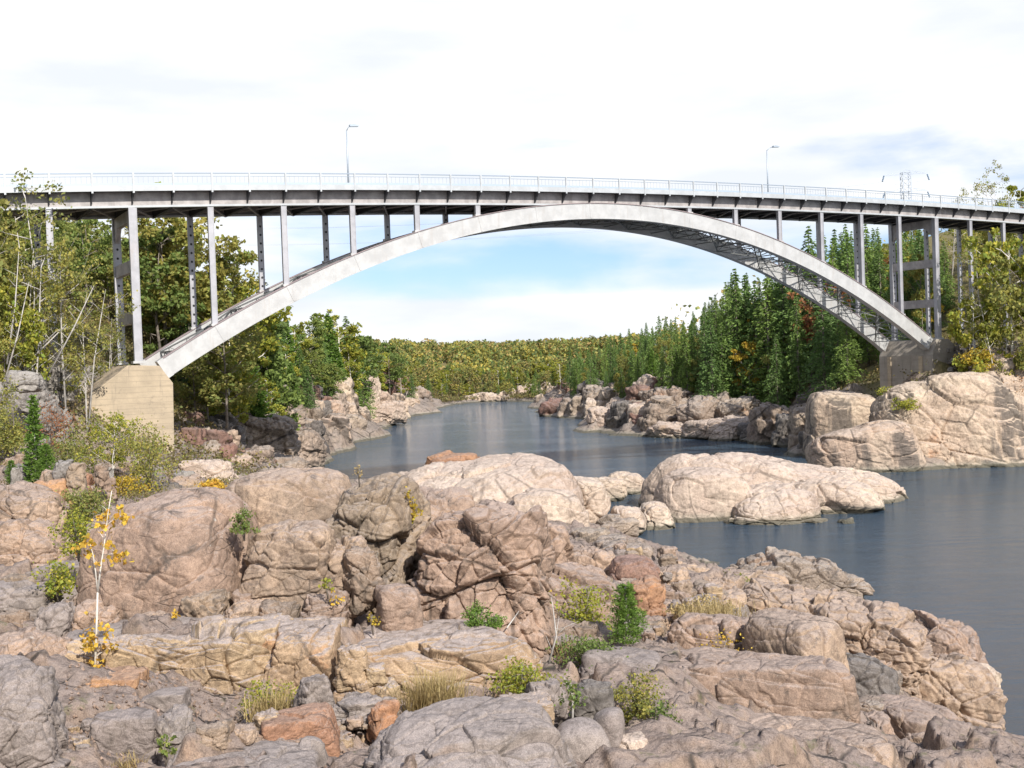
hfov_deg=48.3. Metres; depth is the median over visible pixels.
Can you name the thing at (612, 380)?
spruce tree
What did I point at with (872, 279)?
spruce tree
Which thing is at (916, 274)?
deciduous tree
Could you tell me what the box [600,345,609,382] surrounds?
spruce tree
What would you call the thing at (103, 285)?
deciduous tree
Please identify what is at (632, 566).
boulder
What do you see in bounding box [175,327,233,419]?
deciduous tree
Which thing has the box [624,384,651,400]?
rock outcrop
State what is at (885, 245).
birch tree
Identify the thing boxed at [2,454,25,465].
rock outcrop
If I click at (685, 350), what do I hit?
spruce tree
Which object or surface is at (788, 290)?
spruce tree
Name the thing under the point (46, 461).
cedar tree
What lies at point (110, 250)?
deciduous tree
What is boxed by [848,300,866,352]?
spruce tree
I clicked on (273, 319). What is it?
deciduous tree
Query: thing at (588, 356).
spruce tree
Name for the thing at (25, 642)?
boulder
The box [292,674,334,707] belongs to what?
boulder
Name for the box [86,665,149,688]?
boulder
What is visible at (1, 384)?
boulder
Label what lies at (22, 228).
birch tree
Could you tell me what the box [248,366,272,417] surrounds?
cedar tree
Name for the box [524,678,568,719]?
boulder
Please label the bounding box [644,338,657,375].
spruce tree
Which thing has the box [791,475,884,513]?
rock outcrop
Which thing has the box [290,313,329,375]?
deciduous tree
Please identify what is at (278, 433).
rock outcrop
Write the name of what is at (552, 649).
dead sapling
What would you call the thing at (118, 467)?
rock outcrop
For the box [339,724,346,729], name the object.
loose stone
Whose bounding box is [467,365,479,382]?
deciduous tree
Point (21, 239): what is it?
deciduous tree
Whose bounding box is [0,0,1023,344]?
sky
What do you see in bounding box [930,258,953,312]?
spruce tree
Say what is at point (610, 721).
boulder
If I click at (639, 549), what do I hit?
loose stone
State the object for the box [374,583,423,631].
boulder
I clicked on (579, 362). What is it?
spruce tree
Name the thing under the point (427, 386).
spruce tree
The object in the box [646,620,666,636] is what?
rock outcrop
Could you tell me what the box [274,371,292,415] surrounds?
spruce tree
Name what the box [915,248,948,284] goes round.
deciduous tree
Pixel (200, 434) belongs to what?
rock outcrop
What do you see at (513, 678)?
shrub
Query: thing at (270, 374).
deciduous tree
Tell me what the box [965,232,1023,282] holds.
deciduous tree
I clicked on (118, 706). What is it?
gravel
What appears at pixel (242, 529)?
shrub
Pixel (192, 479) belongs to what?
boulder
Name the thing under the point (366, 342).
deciduous tree
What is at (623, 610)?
cedar tree
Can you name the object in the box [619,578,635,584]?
loose stone
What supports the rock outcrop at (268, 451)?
on the ground
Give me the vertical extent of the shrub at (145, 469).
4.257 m
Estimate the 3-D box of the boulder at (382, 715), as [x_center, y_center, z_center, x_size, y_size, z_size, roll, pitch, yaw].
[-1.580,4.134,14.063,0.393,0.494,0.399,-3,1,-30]
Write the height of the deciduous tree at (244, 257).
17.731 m
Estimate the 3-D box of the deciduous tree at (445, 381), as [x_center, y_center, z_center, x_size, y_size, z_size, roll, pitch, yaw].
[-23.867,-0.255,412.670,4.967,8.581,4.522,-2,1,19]
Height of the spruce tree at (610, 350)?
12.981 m
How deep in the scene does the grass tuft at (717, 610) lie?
27.16 m
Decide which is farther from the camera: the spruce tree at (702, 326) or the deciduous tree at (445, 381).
the deciduous tree at (445, 381)
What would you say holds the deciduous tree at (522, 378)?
on the ground
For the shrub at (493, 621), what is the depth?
19.33 m
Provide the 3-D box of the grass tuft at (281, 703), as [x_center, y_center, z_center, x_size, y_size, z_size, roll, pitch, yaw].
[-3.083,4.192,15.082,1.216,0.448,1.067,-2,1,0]
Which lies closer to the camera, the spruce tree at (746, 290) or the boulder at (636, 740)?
the boulder at (636, 740)
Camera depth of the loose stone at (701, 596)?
33.67 m
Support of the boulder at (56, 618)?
on the ground
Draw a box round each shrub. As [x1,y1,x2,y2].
[0,374,29,457]
[3,420,120,473]
[19,395,85,451]
[29,560,77,602]
[47,502,95,561]
[49,486,114,527]
[93,473,157,496]
[103,417,187,492]
[156,734,178,765]
[171,608,180,619]
[194,477,227,488]
[229,504,260,540]
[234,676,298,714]
[318,578,333,598]
[329,591,345,605]
[354,463,362,486]
[367,612,381,634]
[404,486,422,529]
[460,599,492,627]
[482,612,507,628]
[486,655,563,693]
[545,630,628,668]
[550,576,615,630]
[610,665,676,724]
[650,694,682,722]
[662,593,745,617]
[696,628,751,650]
[875,386,893,396]
[890,396,921,410]
[953,346,994,368]
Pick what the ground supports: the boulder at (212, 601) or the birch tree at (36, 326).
the birch tree at (36, 326)
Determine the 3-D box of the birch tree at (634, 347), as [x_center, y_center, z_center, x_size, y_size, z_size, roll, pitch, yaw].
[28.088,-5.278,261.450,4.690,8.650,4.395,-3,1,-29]
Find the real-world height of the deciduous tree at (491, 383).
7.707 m
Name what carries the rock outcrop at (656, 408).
on the ground
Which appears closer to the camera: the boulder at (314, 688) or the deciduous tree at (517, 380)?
the boulder at (314, 688)
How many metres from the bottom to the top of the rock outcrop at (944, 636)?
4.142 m
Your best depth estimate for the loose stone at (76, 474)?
47.83 m
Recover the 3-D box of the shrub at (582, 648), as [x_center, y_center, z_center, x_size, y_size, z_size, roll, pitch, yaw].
[1.284,4.813,20.599,1.427,0.844,1.812,-3,1,-33]
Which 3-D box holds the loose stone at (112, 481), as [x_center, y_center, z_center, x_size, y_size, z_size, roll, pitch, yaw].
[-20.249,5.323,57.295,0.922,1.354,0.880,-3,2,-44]
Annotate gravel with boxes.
[65,663,484,767]
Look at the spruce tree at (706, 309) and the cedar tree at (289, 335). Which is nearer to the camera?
the cedar tree at (289, 335)
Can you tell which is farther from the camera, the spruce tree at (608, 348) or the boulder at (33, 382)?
the spruce tree at (608, 348)
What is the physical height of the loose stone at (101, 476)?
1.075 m
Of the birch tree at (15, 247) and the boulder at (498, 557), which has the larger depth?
the birch tree at (15, 247)
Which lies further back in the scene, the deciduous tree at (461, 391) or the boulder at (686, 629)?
the deciduous tree at (461, 391)
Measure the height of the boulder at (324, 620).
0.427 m
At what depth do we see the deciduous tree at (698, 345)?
209.42 m
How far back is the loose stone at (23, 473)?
62.08 m
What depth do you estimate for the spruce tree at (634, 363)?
220.37 m
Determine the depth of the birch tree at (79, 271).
130.90 m
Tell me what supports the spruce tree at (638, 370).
on the ground
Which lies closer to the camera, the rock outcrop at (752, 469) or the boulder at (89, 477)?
the boulder at (89, 477)
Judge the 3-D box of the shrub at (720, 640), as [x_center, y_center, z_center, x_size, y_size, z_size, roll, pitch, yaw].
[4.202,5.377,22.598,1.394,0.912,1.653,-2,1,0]
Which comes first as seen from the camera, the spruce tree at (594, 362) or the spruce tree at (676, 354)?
the spruce tree at (676, 354)
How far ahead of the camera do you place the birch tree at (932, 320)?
154.83 m
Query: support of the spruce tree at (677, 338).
on the ground
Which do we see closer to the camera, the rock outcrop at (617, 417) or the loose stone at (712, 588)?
the loose stone at (712, 588)
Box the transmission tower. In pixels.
[882,169,929,235]
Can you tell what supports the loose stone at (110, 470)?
on the ground
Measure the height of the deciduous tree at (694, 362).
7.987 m
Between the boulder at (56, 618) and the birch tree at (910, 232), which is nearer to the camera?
the boulder at (56, 618)
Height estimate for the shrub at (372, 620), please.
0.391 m
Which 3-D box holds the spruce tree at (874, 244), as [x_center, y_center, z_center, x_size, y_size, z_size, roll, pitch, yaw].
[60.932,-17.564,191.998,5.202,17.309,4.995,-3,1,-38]
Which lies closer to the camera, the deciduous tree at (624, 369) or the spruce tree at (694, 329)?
the spruce tree at (694, 329)
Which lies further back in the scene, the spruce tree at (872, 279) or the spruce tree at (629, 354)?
the spruce tree at (629, 354)
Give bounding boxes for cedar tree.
[4,460,16,483]
[19,395,52,482]
[31,443,56,481]
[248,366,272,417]
[283,319,300,376]
[286,363,299,408]
[316,313,343,377]
[331,345,347,382]
[604,581,649,644]
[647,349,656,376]
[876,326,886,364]
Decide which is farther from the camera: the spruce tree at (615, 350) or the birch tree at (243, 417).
the spruce tree at (615, 350)
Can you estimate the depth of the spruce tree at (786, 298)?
187.08 m
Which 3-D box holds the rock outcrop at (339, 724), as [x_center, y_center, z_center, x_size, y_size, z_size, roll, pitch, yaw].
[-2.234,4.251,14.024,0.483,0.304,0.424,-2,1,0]
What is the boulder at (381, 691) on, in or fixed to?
on the ground
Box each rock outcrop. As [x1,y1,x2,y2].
[0,573,36,583]
[0,609,29,627]
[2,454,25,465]
[25,565,60,581]
[49,560,78,572]
[61,572,76,583]
[62,584,77,600]
[100,612,293,698]
[106,458,137,471]
[155,481,181,491]
[178,426,206,444]
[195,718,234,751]
[201,440,220,455]
[205,414,245,442]
[207,429,232,443]
[217,427,240,446]
[219,442,237,459]
[220,408,300,455]
[222,425,246,449]
[231,453,254,465]
[233,710,250,722]
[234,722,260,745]
[245,444,274,465]
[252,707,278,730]
[274,453,311,467]
[296,427,326,467]
[305,407,324,420]
[305,420,329,453]
[322,415,351,443]
[324,389,348,413]
[325,413,344,418]
[329,400,345,415]
[332,377,358,408]
[337,720,349,730]
[340,731,353,747]
[344,626,545,700]
[345,413,367,429]
[347,401,357,413]
[351,730,367,742]
[358,376,383,419]
[371,401,407,424]
[379,391,393,401]
[384,380,395,394]
[393,376,409,389]
[398,400,410,418]
[406,452,585,511]
[414,386,433,401]
[506,488,589,526]
[538,397,562,416]
[548,562,622,628]
[553,629,591,651]
[556,402,568,417]
[557,381,571,392]
[559,397,570,407]
[565,620,599,637]
[567,395,582,416]
[574,379,604,395]
[574,476,610,522]
[581,384,602,416]
[583,397,605,418]
[585,386,601,391]
[586,404,610,426]
[598,386,625,403]
[606,400,631,427]
[608,382,628,388]
[622,620,655,642]
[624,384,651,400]
[627,402,644,422]
[629,413,642,424]
[632,374,661,385]
[636,394,677,431]
[638,388,662,400]
[638,452,837,506]
[644,421,682,437]
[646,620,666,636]
[650,377,663,388]
[651,386,692,403]
[653,466,750,522]
[659,564,692,588]
[663,599,671,613]
[670,646,863,723]
[675,390,730,423]
[677,395,692,405]
[682,414,749,441]
[708,571,744,589]
[714,395,762,417]
[718,586,747,607]
[722,567,788,585]
[723,480,827,525]
[728,546,874,599]
[733,608,748,617]
[737,422,749,441]
[741,607,849,670]
[742,578,847,614]
[746,402,791,444]
[770,413,788,447]
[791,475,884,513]
[797,431,803,448]
[805,420,925,472]
[813,593,932,698]
[829,466,908,503]
[846,652,899,696]
[859,695,885,711]
[869,372,1023,468]
[871,656,892,667]
[896,670,903,693]
[910,609,987,663]
[919,652,1007,730]
[958,343,1022,367]
[966,348,1023,431]
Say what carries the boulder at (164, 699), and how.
on the ground
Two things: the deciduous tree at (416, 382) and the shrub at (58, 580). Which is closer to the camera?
the shrub at (58, 580)
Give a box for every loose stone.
[10,467,22,483]
[20,465,33,478]
[39,469,49,480]
[44,473,51,480]
[51,459,73,478]
[66,462,87,495]
[68,725,80,732]
[80,717,92,730]
[93,463,109,486]
[97,491,117,504]
[101,477,116,493]
[108,467,113,477]
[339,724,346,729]
[346,715,363,729]
[362,724,367,729]
[613,542,626,549]
[613,549,625,555]
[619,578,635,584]
[625,550,639,555]
[626,546,643,554]
[641,615,662,620]
[642,631,655,641]
[652,625,663,635]
[656,545,677,559]
[658,553,676,566]
[661,616,671,630]
[662,572,672,580]
[665,588,675,599]
[670,579,692,594]
[670,599,680,607]
[672,612,680,620]
[675,590,691,601]
[681,596,701,605]
[691,588,697,596]
[693,579,709,588]
[696,586,703,593]
[696,593,719,602]
[702,583,722,597]
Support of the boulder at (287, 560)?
on the ground
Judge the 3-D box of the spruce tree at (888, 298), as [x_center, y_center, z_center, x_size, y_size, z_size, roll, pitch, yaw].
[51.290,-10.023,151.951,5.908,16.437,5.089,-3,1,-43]
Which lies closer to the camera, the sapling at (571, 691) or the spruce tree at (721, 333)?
the sapling at (571, 691)
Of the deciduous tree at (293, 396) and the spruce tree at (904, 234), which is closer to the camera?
the deciduous tree at (293, 396)
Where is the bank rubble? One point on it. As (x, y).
(82, 741)
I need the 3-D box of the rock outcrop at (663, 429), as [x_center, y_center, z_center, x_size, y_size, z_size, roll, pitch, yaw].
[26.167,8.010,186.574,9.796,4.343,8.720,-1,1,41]
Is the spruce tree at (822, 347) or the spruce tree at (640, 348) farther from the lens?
the spruce tree at (640, 348)
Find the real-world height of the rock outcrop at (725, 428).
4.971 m
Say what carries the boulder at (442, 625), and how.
on the ground
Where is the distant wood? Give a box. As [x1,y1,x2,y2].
[274,229,955,387]
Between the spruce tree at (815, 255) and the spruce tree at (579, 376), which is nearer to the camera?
the spruce tree at (815, 255)
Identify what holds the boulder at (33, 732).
on the ground
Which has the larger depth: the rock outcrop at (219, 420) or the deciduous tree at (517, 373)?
the deciduous tree at (517, 373)
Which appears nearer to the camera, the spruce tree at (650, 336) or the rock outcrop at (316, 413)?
the rock outcrop at (316, 413)
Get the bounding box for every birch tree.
[0,168,103,388]
[0,199,55,335]
[0,204,74,373]
[0,238,89,375]
[0,281,50,379]
[0,321,30,398]
[11,223,33,283]
[22,231,102,408]
[50,274,140,431]
[63,249,112,299]
[71,412,156,473]
[79,306,132,381]
[187,346,253,415]
[213,309,270,422]
[626,342,638,356]
[728,339,761,395]
[734,319,772,386]
[867,243,888,273]
[877,250,909,293]
[902,230,922,248]
[923,293,944,321]
[946,298,1005,372]
[947,229,974,271]
[947,235,1015,348]
[961,227,1023,357]
[966,269,1023,373]
[977,252,1023,375]
[993,185,1023,257]
[1009,240,1023,332]
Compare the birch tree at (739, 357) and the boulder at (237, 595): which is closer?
the boulder at (237, 595)
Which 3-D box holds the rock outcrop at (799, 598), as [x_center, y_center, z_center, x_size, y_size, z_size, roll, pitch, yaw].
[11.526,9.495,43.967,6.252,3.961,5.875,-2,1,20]
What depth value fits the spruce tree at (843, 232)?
186.07 m
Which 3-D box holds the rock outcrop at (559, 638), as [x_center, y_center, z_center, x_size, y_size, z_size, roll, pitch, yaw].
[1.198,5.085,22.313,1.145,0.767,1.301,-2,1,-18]
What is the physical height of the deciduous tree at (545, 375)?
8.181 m
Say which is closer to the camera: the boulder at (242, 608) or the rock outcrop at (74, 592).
the boulder at (242, 608)
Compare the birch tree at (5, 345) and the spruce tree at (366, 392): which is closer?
the birch tree at (5, 345)
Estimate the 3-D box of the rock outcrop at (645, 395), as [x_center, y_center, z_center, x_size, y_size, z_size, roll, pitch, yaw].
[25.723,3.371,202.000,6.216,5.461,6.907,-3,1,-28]
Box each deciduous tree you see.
[0,223,28,277]
[2,225,28,267]
[14,220,72,282]
[43,225,95,290]
[46,219,111,318]
[54,219,111,308]
[71,220,94,235]
[83,237,130,321]
[92,244,128,297]
[103,226,206,354]
[105,218,208,345]
[123,181,245,380]
[138,218,172,237]
[150,244,257,370]
[171,356,226,410]
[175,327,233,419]
[177,264,268,370]
[186,323,271,429]
[198,271,292,378]
[198,354,254,416]
[219,275,250,304]
[250,320,302,414]
[255,343,305,430]
[259,378,288,415]
[280,344,302,376]
[286,321,319,368]
[289,337,333,403]
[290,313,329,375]
[316,309,367,373]
[316,362,346,396]
[338,344,369,395]
[346,335,387,386]
[366,349,389,396]
[370,342,408,394]
[385,361,405,383]
[386,361,407,391]
[394,373,407,391]
[401,381,411,397]
[405,371,421,390]
[410,362,419,371]
[412,364,432,386]
[422,373,438,389]
[433,379,441,391]
[436,383,446,394]
[437,370,448,387]
[441,371,451,384]
[445,366,455,380]
[445,370,464,390]
[451,383,465,396]
[453,376,464,388]
[460,368,472,383]
[462,383,474,394]
[463,372,476,393]
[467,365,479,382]
[470,367,482,389]
[471,383,479,393]
[475,374,488,391]
[483,371,495,391]
[484,379,499,392]
[487,375,497,392]
[490,367,504,385]
[499,382,505,391]
[503,382,514,394]
[511,367,524,383]
[512,370,523,385]
[516,361,531,379]
[519,372,526,384]
[526,377,538,390]
[528,362,537,381]
[529,363,539,378]
[536,371,552,386]
[537,363,549,373]
[539,359,554,380]
[548,357,564,376]
[548,360,563,383]
[549,360,568,389]
[579,366,591,383]
[593,358,607,380]
[612,356,629,383]
[613,369,630,392]
[616,350,627,365]
[622,359,630,384]
[656,333,674,369]
[678,337,699,362]
[684,359,702,391]
[696,334,714,353]
[760,337,794,404]
[868,312,889,335]
[902,244,920,260]
[903,254,942,328]
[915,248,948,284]
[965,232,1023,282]
[966,231,987,255]
[966,256,988,296]
[980,231,1012,243]
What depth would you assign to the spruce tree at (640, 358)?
223.09 m
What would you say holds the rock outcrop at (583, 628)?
on the ground
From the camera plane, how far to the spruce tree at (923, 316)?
151.83 m
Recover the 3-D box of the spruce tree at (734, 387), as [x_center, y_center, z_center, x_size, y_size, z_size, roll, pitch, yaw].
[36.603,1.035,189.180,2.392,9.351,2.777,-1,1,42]
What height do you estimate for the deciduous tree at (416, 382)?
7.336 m
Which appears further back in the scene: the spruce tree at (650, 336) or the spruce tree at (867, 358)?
the spruce tree at (650, 336)
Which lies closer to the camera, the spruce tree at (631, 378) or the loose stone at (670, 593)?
the loose stone at (670, 593)
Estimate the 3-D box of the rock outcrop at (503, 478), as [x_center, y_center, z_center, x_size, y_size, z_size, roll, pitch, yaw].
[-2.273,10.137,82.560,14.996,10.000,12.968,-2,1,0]
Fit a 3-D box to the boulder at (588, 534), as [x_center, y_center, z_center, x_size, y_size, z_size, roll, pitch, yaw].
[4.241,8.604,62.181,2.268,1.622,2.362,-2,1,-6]
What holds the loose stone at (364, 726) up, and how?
on the ground
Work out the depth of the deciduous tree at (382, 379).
258.39 m
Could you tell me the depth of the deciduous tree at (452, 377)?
400.56 m
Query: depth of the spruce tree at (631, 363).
224.26 m
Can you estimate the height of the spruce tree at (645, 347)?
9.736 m
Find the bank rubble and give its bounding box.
[0,375,883,750]
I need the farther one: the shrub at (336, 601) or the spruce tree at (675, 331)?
the spruce tree at (675, 331)
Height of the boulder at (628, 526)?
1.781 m
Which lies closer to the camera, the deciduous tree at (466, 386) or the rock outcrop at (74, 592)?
the rock outcrop at (74, 592)
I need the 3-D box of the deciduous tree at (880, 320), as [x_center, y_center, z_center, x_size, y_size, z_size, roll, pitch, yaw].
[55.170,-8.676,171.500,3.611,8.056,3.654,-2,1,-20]
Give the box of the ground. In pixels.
[0,231,1023,767]
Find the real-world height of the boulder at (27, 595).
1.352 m
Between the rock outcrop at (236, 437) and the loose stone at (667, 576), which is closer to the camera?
the loose stone at (667, 576)
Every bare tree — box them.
[3,253,24,363]
[3,283,28,386]
[34,324,66,355]
[49,286,93,372]
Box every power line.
[204,182,878,229]
[332,199,914,243]
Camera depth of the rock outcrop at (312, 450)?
147.38 m
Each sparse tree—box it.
[939,187,968,275]
[971,160,1015,241]
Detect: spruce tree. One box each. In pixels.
[172,305,208,404]
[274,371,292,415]
[276,312,295,374]
[294,343,311,399]
[295,328,315,386]
[301,365,318,408]
[308,318,335,385]
[314,343,340,399]
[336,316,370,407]
[358,360,376,419]
[406,375,417,397]
[425,376,433,396]
[506,370,510,386]
[531,375,537,395]
[537,382,542,394]
[548,363,556,385]
[562,345,574,392]
[569,343,583,394]
[569,359,579,396]
[576,369,582,393]
[580,361,586,380]
[585,347,591,378]
[585,353,596,384]
[591,348,599,385]
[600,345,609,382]
[603,372,609,386]
[604,338,610,371]
[606,336,615,376]
[607,367,611,382]
[610,335,617,366]
[610,358,615,382]
[613,366,621,389]
[614,333,626,368]
[618,367,626,397]
[623,329,634,362]
[623,347,631,394]
[626,348,639,385]
[628,347,632,385]
[628,353,638,386]
[631,354,641,384]
[637,334,644,366]
[638,349,643,374]
[640,334,660,376]
[643,323,652,345]
[643,339,646,355]
[643,355,648,373]
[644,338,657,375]
[652,316,665,353]
[655,347,668,386]
[658,336,671,376]
[661,325,667,345]
[662,316,669,338]
[662,340,680,387]
[666,319,675,346]
[670,344,682,386]
[672,316,679,348]
[675,326,689,385]
[675,333,681,365]
[676,333,700,389]
[678,338,696,389]
[690,312,697,357]
[691,309,708,394]
[693,318,731,397]
[696,302,708,351]
[702,347,721,391]
[707,322,736,397]
[709,295,720,341]
[710,299,716,328]
[715,268,755,397]
[717,282,732,382]
[717,336,730,389]
[722,275,763,395]
[725,312,744,393]
[728,273,734,308]
[728,362,738,397]
[731,276,740,321]
[734,282,770,397]
[741,273,758,327]
[742,276,792,405]
[756,278,766,327]
[759,264,795,404]
[762,279,777,339]
[762,334,792,407]
[766,263,811,394]
[773,284,787,331]
[776,262,799,385]
[784,225,824,382]
[784,292,809,397]
[795,244,832,368]
[796,284,846,399]
[808,288,849,384]
[810,321,833,375]
[817,241,856,361]
[824,235,831,259]
[825,292,855,385]
[827,229,845,272]
[829,296,868,385]
[836,232,844,259]
[838,224,854,302]
[838,232,857,342]
[846,231,863,348]
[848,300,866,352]
[850,276,880,366]
[854,224,879,292]
[865,228,885,291]
[868,258,882,315]
[871,239,889,331]
[873,227,883,278]
[878,241,897,334]
[880,247,913,339]
[882,239,912,339]
[901,275,924,339]
[902,231,913,252]
[905,233,941,322]
[905,285,931,338]
[906,235,914,259]
[909,229,946,330]
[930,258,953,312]
[939,241,957,312]
[940,261,952,308]
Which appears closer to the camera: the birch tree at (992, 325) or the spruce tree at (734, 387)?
the birch tree at (992, 325)
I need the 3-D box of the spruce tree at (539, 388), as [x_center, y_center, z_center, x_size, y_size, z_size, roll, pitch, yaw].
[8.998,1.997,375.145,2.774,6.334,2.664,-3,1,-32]
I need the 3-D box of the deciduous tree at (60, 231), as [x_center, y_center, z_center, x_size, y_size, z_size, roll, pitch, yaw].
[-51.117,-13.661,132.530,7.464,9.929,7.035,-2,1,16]
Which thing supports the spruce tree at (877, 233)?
on the ground
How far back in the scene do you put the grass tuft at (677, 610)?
29.05 m
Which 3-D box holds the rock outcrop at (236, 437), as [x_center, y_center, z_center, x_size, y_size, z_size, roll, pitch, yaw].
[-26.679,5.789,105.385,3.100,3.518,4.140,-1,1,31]
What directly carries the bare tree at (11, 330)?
on the ground
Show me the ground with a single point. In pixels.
(710, 731)
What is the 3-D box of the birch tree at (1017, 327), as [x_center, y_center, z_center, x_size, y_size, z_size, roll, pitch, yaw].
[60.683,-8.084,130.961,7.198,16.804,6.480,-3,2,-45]
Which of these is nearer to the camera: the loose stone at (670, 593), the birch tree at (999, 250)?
the loose stone at (670, 593)
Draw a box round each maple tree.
[785,283,854,380]
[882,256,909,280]
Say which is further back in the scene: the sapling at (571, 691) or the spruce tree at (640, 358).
the spruce tree at (640, 358)
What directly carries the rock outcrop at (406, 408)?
on the ground
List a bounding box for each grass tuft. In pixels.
[107,750,149,767]
[232,685,296,722]
[374,664,490,712]
[486,668,574,703]
[549,631,602,663]
[657,595,784,620]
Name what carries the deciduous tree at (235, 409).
on the ground
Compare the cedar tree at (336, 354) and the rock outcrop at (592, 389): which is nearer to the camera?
the cedar tree at (336, 354)
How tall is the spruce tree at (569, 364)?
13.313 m
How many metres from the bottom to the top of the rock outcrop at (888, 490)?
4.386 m
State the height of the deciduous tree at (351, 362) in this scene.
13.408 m
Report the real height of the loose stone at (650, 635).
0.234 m
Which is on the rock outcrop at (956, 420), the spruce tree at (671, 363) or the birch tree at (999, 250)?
the birch tree at (999, 250)
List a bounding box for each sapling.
[71,491,134,667]
[506,611,520,628]
[546,597,575,663]
[553,669,587,718]
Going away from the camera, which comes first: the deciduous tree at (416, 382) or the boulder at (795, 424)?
the boulder at (795, 424)
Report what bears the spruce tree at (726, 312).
on the ground
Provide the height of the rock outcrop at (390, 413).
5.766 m
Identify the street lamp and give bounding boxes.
[346,124,358,182]
[766,145,779,191]
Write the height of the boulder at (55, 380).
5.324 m
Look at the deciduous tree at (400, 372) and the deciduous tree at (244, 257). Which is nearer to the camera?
the deciduous tree at (244, 257)
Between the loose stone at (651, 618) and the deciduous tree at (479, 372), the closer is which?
the loose stone at (651, 618)
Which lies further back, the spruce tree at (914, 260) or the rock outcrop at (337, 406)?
the rock outcrop at (337, 406)
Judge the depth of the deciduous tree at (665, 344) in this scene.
213.79 m
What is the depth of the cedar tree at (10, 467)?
57.98 m
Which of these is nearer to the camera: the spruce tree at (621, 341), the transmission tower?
the spruce tree at (621, 341)
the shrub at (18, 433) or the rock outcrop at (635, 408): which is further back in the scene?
the rock outcrop at (635, 408)
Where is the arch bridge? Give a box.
[0,172,1023,455]
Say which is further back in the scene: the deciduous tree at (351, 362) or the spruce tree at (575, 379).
the spruce tree at (575, 379)
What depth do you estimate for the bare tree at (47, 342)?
79.90 m
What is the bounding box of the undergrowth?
[0,246,1023,503]
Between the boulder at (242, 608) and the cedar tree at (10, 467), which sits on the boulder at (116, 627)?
the boulder at (242, 608)
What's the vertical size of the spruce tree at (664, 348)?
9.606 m
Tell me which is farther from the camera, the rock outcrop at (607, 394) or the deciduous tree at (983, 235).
the rock outcrop at (607, 394)
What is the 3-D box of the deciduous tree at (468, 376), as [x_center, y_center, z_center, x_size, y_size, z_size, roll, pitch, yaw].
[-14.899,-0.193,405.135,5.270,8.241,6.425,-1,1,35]
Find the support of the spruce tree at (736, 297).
on the ground
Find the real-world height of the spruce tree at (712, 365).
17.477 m
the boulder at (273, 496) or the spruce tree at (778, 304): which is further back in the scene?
the spruce tree at (778, 304)
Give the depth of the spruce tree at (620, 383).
242.16 m
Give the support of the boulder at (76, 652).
on the ground
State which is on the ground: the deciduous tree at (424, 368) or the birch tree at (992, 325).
the deciduous tree at (424, 368)
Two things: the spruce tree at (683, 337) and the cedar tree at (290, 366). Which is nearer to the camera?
the cedar tree at (290, 366)
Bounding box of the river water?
[325,401,1023,735]
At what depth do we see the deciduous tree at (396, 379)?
307.26 m
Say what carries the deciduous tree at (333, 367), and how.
on the ground
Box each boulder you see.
[0,380,6,429]
[0,480,72,537]
[0,517,75,568]
[0,580,60,619]
[0,626,72,655]
[0,654,72,767]
[1,389,64,437]
[4,370,46,392]
[34,478,74,513]
[34,599,72,636]
[41,367,77,406]
[45,409,74,443]
[65,634,159,666]
[66,611,224,639]
[71,598,121,630]
[73,487,260,619]
[76,374,88,392]
[81,365,106,378]
[86,473,94,500]
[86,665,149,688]
[89,706,157,764]
[128,610,171,620]
[141,686,191,711]
[153,703,196,765]
[166,736,327,767]
[172,473,202,485]
[178,459,238,481]
[180,588,231,617]
[224,599,262,618]
[225,467,351,526]
[231,589,257,603]
[239,519,336,611]
[258,599,301,617]
[259,702,339,756]
[264,619,340,696]
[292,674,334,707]
[293,616,347,634]
[299,590,358,627]
[324,535,370,615]
[325,472,431,615]
[332,677,351,691]
[333,690,349,703]
[333,691,398,731]
[335,644,369,686]
[342,546,384,615]
[350,680,375,694]
[363,619,494,638]
[364,696,577,767]
[365,662,387,687]
[366,699,399,741]
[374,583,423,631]
[374,677,400,703]
[407,500,559,657]
[419,486,475,521]
[425,450,479,464]
[499,690,554,724]
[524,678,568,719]
[548,523,574,563]
[557,717,610,762]
[570,527,609,542]
[573,545,614,575]
[574,679,614,718]
[579,646,662,677]
[592,534,654,560]
[593,476,626,501]
[593,707,624,747]
[595,514,639,536]
[607,554,660,583]
[608,471,644,494]
[610,505,646,534]
[619,731,647,749]
[630,575,665,616]
[639,501,675,530]
[665,612,748,650]
[676,560,709,572]
[747,712,901,767]
[786,406,805,449]
[802,390,875,457]
[837,517,853,523]
[864,710,894,734]
[878,694,960,738]
[905,730,925,742]
[981,663,1003,690]
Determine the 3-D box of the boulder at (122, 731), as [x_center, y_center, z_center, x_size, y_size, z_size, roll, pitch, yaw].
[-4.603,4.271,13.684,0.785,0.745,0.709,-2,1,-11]
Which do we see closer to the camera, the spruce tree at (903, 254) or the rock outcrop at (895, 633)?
the rock outcrop at (895, 633)
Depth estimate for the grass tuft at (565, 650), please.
21.00 m
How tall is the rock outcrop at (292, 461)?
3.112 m
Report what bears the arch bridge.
on the ground
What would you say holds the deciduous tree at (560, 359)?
on the ground
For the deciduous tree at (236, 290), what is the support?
on the ground
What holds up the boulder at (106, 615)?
on the ground
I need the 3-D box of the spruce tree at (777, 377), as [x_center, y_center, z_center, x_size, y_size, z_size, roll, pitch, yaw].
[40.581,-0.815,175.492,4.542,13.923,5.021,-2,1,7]
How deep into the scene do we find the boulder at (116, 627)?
19.18 m

